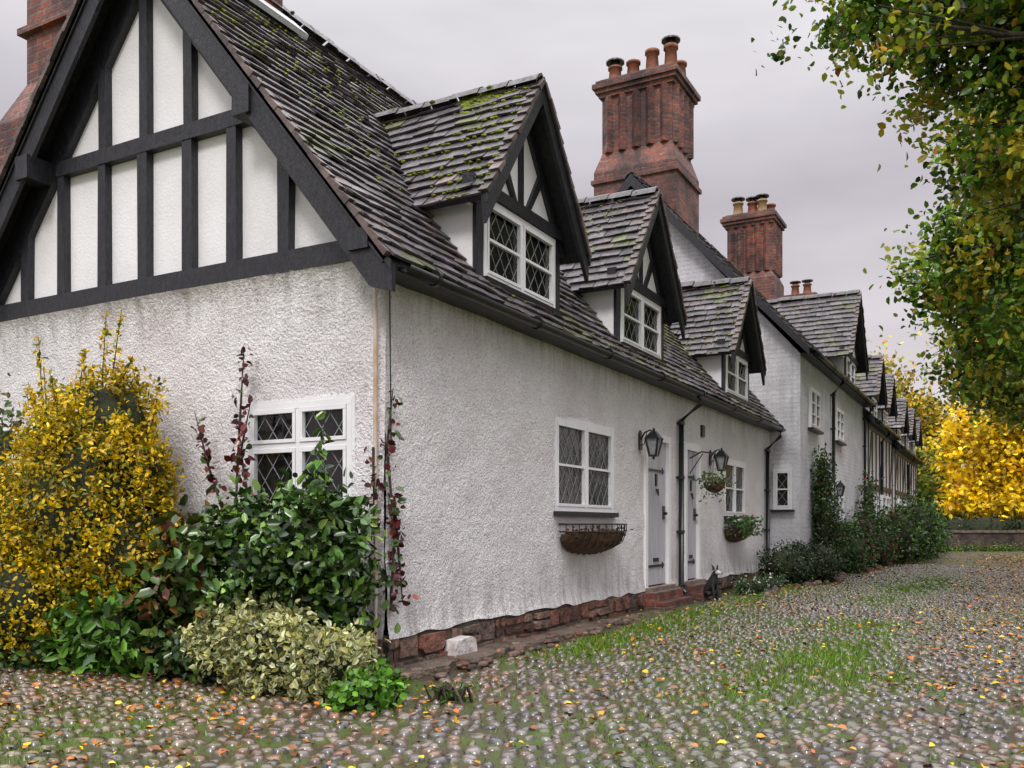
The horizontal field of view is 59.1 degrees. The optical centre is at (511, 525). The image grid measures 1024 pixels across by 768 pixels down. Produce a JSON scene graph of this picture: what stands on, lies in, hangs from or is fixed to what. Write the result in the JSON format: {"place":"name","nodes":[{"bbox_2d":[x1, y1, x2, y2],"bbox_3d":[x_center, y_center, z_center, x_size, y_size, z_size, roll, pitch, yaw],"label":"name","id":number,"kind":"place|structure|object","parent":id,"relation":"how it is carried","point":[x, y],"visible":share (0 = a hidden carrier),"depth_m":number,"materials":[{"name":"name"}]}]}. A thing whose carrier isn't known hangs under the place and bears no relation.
{"place":"outdoors","nodes":[
{"label":"outdoors","id":0,"kind":"place"},
{"bbox_2d":[0,0,1006,481],"label":"sky","id":1,"kind":"structure","parent":0,"point":[783,132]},
{"bbox_2d":[0,550,1023,767],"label":"cobbled road","id":2,"kind":"structure","parent":0,"point":[828,746],"depth_m":6.05,"materials":[{"name":"grey stone"}]},
{"bbox_2d":[0,373,25,477],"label":"rose bush","id":3,"kind":"object","parent":2,"relation":"on","point":[6,433],"visible":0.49,"depth_m":9.04,"materials":[{"name":"green plant"}]},
{"bbox_2d":[0,310,193,665],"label":"golden shrub","id":4,"kind":"object","parent":2,"relation":"on","point":[85,489],"visible":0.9,"depth_m":7.81,"materials":[{"name":"yellow plant"}]},
{"bbox_2d":[117,484,247,680],"bbox_3d":[-2.598,0.508,7.643,1.291,1.718,1.214,0,0,-18],"label":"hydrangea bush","id":5,"kind":"object","parent":2,"relation":"on","point":[181,606],"visible":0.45,"depth_m":7.40,"materials":[{"name":"green plant"}]},
{"bbox_2d":[67,661,365,710],"bbox_3d":[-3.796,1.200,7.883,6.792,0.070,0.337,0,0,33],"label":"bed edging","id":6,"kind":"object","parent":2,"relation":"on","point":[213,679],"visible":0.16,"depth_m":7.19,"materials":[{"name":"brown stone"}]},
{"bbox_2d":[160,409,395,643],"bbox_3d":[-1.856,0.207,7.230,2.034,2.143,1.341,0,0,29],"label":"camellia bush","id":7,"kind":"object","parent":2,"relation":"on","point":[303,549],"visible":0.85,"depth_m":6.86,"materials":[{"name":"green plant"}]},
{"bbox_2d":[322,657,416,715],"bbox_3d":[-0.985,1.098,6.300,0.604,0.367,0.966,0,0,-3],"label":"green geranium","id":8,"kind":"object","parent":2,"relation":"on","point":[382,687],"visible":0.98,"depth_m":6.00,"materials":[{"name":"green plant"}]},
{"bbox_2d":[423,681,474,704],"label":"grass tuft","id":9,"kind":"object","parent":2,"relation":"on","point":[443,691],"visible":0.95,"depth_m":6.29,"materials":[{"name":"green plant"}]},
{"bbox_2d":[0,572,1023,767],"bbox_3d":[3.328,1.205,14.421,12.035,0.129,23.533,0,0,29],"label":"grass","id":10,"kind":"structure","parent":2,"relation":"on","point":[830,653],"depth_m":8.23,"materials":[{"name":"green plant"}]},
{"bbox_2d":[0,553,1023,767],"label":"fallen leaves","id":11,"kind":"object","parent":2,"relation":"on","point":[347,750],"visible":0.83,"depth_m":7.00,"materials":[{"name":"orange plant"}]},
{"bbox_2d":[703,565,722,600],"bbox_3d":[3.137,0.894,14.260,0.235,0.553,0.519,0,0,-31],"label":"sitting dog","id":12,"kind":"object","parent":2,"relation":"on","point":[711,587],"visible":0.93,"depth_m":14.17},
{"bbox_2d":[874,507,900,566],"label":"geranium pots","id":13,"kind":"object","parent":2,"relation":"on","point":[884,558],"visible":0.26,"depth_m":26.96,"materials":[{"name":"green plant"}]},
{"bbox_2d":[751,0,1023,252],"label":"lime tree","id":14,"kind":"object","parent":2,"relation":"on","point":[933,31],"visible":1,"depth_m":11.88,"materials":[{"name":"green plant"}]},
{"bbox_2d":[863,85,1023,421],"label":"lime tree","id":15,"kind":"object","parent":2,"relation":"on","point":[961,265],"visible":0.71,"depth_m":17.57,"materials":[{"name":"green plant"}]},
{"bbox_2d":[892,216,1023,425],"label":"lime tree","id":16,"kind":"object","parent":2,"relation":"on","point":[968,388],"visible":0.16,"depth_m":25.26,"materials":[{"name":"green plant"}]},
{"bbox_2d":[926,336,1023,442],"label":"lime tree","id":17,"kind":"object","parent":2,"relation":"on","point":[1002,420],"visible":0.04,"depth_m":33.57,"materials":[{"name":"yellow plant"}]},
{"label":"ground","id":18,"kind":"structure","parent":0,"visible":0},
{"bbox_2d":[24,575,172,677],"bbox_3d":[-3.413,0.855,7.698,1.521,1.001,0.978,0,0,29],"label":"leafy perennial","id":19,"kind":"object","parent":18,"relation":"on","point":[106,632],"visible":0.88,"depth_m":7.47,"materials":[{"name":"green plant"}]},
{"bbox_2d":[0,597,400,685],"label":"dark ivy","id":20,"kind":"object","parent":18,"relation":"on","point":[40,654],"visible":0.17,"depth_m":7.26,"materials":[{"name":"green plant"}]},
{"bbox_2d":[178,589,390,705],"bbox_3d":[-1.742,0.876,6.654,1.835,0.814,0.961,0,0,29],"label":"variegated euonymus","id":21,"kind":"object","parent":18,"relation":"on","point":[262,650],"visible":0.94,"depth_m":6.40,"materials":[{"name":"green plant"}]},
{"bbox_2d":[0,0,785,680],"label":"white cottage","id":22,"kind":"structure","parent":18,"relation":"on","point":[198,194],"depth_m":9.09,"materials":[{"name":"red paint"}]},
{"bbox_2d":[191,346,256,514],"bbox_3d":[-2.567,-0.628,8.027,0.907,1.961,0.432,0,0,29],"label":"red creeper","id":23,"kind":"object","parent":22,"relation":"attached to","point":[241,427],"visible":0.66,"depth_m":8.00,"materials":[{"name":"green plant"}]},
{"bbox_2d":[0,203,751,518],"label":"windows","id":24,"kind":"structure","parent":22,"relation":"in","point":[281,434],"depth_m":9.83,"materials":[{"name":"white wood"}]},
{"bbox_2d":[361,388,419,614],"bbox_3d":[-1.000,-0.206,7.505,0.492,1.889,0.257,0,0,-34],"label":"red creeper","id":25,"kind":"object","parent":22,"relation":"attached to","point":[394,523],"visible":0.94,"depth_m":7.51,"materials":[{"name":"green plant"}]},
{"bbox_2d":[559,523,633,554],"bbox_3d":[1.065,0.167,11.029,0.350,0.393,1.678,0,0,29],"label":"wall planter basket","id":26,"kind":"object","parent":22,"relation":"attached to","point":[584,541],"depth_m":10.65,"materials":[{"name":"brown wicker"}]},
{"bbox_2d":[638,428,662,459],"bbox_3d":[1.935,-1.145,12.639,0.320,0.450,0.220,0,0,29],"label":"wall lantern","id":27,"kind":"object","parent":22,"relation":"attached to","point":[653,439],"depth_m":12.58,"materials":[{"name":"black metal"}]},
{"bbox_2d":[644,431,705,592],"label":"plank doors","id":28,"kind":"structure","parent":22,"relation":"in","point":[657,472],"depth_m":13.77,"materials":[{"name":"white wood"}]},
{"bbox_2d":[689,451,738,503],"bbox_3d":[3.290,-0.771,14.585,0.851,0.881,0.817,0,0,-32],"label":"hanging basket","id":29,"kind":"object","parent":22,"relation":"attached to","point":[715,485],"visible":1,"depth_m":14.50,"materials":[{"name":"green plant"}]},
{"bbox_2d":[709,448,728,471],"bbox_3d":[3.579,-1.125,15.649,0.320,0.450,0.220,0,0,29],"label":"wall lantern","id":30,"kind":"object","parent":22,"relation":"attached to","point":[722,456],"depth_m":15.58,"materials":[{"name":"black metal"}]},
{"bbox_2d":[723,514,764,542],"bbox_3d":[4.371,0.051,16.954,0.513,0.545,1.544,0,0,29],"label":"wall planter basket","id":31,"kind":"object","parent":22,"relation":"attached to","point":[743,528],"depth_m":16.57,"materials":[{"name":"green plant"}]},
{"bbox_2d":[591,35,876,578],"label":"white cottage","id":32,"kind":"structure","parent":18,"relation":"on","point":[810,395],"depth_m":22.10,"materials":[{"name":"paint"}]},
{"bbox_2d":[770,469,794,511],"bbox_3d":[5.853,-0.760,19.563,0.500,0.940,0.120,0,0,29],"label":"side window","id":33,"kind":"structure","parent":32,"relation":"in","point":[782,478],"depth_m":19.58,"materials":[{"name":"white paint"}]},
{"bbox_2d":[808,356,854,521],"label":"windows and doors","id":34,"kind":"structure","parent":32,"relation":"in","point":[814,397],"depth_m":23.24,"materials":[{"name":"white wood"}]},
{"bbox_2d":[835,480,845,497],"bbox_3d":[8.247,-0.925,22.842,0.320,0.450,0.220,0,0,29],"label":"wall lantern","id":35,"kind":"object","parent":32,"relation":"attached to","point":[842,488],"depth_m":22.77,"materials":[{"name":"black metal"}]},
{"bbox_2d":[838,520,857,537],"bbox_3d":[8.757,0.116,23.625,0.524,0.556,1.455,0,0,29],"label":"wall planter basket","id":36,"kind":"object","parent":32,"relation":"attached to","point":[848,525],"depth_m":23.20,"materials":[{"name":"green plant"}]},
{"bbox_2d":[729,570,795,594],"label":"white flowers","id":37,"kind":"object","parent":18,"relation":"on","point":[746,585],"visible":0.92,"depth_m":16.13,"materials":[{"name":"green plant"}]},
{"bbox_2d":[756,539,846,585],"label":"box hedge","id":38,"kind":"object","parent":18,"relation":"on","point":[799,564],"visible":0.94,"depth_m":18.57,"materials":[{"name":"green plant"}]},
{"bbox_2d":[720,193,901,516],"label":"white cottage","id":39,"kind":"structure","parent":18,"relation":"on","point":[754,242],"depth_m":30.76,"materials":[{"name":"stone"}]},
{"bbox_2d":[870,397,890,516],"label":"windows and doors","id":40,"kind":"structure","parent":39,"relation":"in","point":[886,500],"depth_m":30.81,"materials":[{"name":"white wood"}]},
{"bbox_2d":[809,442,853,574],"bbox_3d":[7.312,-0.304,21.010,1.076,3.231,2.179,0,0,29],"label":"climbing rose","id":41,"kind":"object","parent":18,"relation":"on","point":[826,525],"visible":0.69,"depth_m":20.53,"materials":[{"name":"green plant"}]},
{"bbox_2d":[763,560,907,596],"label":"edging stones","id":42,"kind":"object","parent":18,"relation":"on","point":[839,579],"visible":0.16,"depth_m":18.72,"materials":[{"name":"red stone"}]},
{"bbox_2d":[784,279,925,508],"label":"white cottage","id":43,"kind":"structure","parent":18,"relation":"on","point":[907,429],"depth_m":37.73,"materials":[{"name":"paint"}]},
{"bbox_2d":[896,429,915,508],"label":"windows and doors","id":44,"kind":"structure","parent":43,"relation":"in","point":[898,430],"depth_m":38.08,"materials":[{"name":"white wood"}]},
{"bbox_2d":[836,470,903,573],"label":"cottage garden shrubs","id":45,"kind":"object","parent":18,"relation":"on","point":[870,532],"visible":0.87,"depth_m":24.89,"materials":[{"name":"green plant"}]},
{"bbox_2d":[881,480,956,564],"bbox_3d":[16.230,-0.132,36.328,2.820,3.019,19.322,0,0,29],"label":"laurel hedge","id":46,"kind":"object","parent":18,"relation":"on","point":[921,529],"visible":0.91,"depth_m":30.60,"materials":[{"name":"green plant"}]},
{"bbox_2d":[867,335,973,479],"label":"autumn tree","id":47,"kind":"object","parent":18,"relation":"on","point":[933,416],"visible":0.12,"depth_m":68.75,"materials":[{"name":"yellow plant"}]},
{"bbox_2d":[916,424,965,519],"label":"green tree","id":48,"kind":"object","parent":18,"relation":"on","point":[928,484],"visible":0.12,"depth_m":54.06,"materials":[{"name":"green plant"}]},
{"bbox_2d":[916,393,1023,520],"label":"yellow maple tree","id":49,"kind":"object","parent":18,"relation":"on","point":[993,478],"visible":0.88,"depth_m":48.95,"materials":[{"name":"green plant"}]},
{"bbox_2d":[941,507,1023,532],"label":"dark hedge","id":50,"kind":"object","parent":18,"relation":"on","point":[986,523],"visible":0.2,"depth_m":47.00,"materials":[{"name":"green plant"}]},
{"bbox_2d":[941,537,1023,551],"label":"verge grass","id":51,"kind":"structure","parent":18,"relation":"on","point":[996,548],"depth_m":43.41,"materials":[{"name":"green plant"}]},
{"bbox_2d":[943,530,1023,550],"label":"brick boundary wall","id":52,"kind":"structure","parent":18,"relation":"on","point":[985,537],"depth_m":44.79,"materials":[{"name":"brick"}]},
{"bbox_2d":[953,512,1021,520],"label":"distant trees","id":53,"kind":"object","parent":18,"relation":"on","point":[959,515],"depth_m":84.14,"materials":[{"name":"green plant"}]}
]}

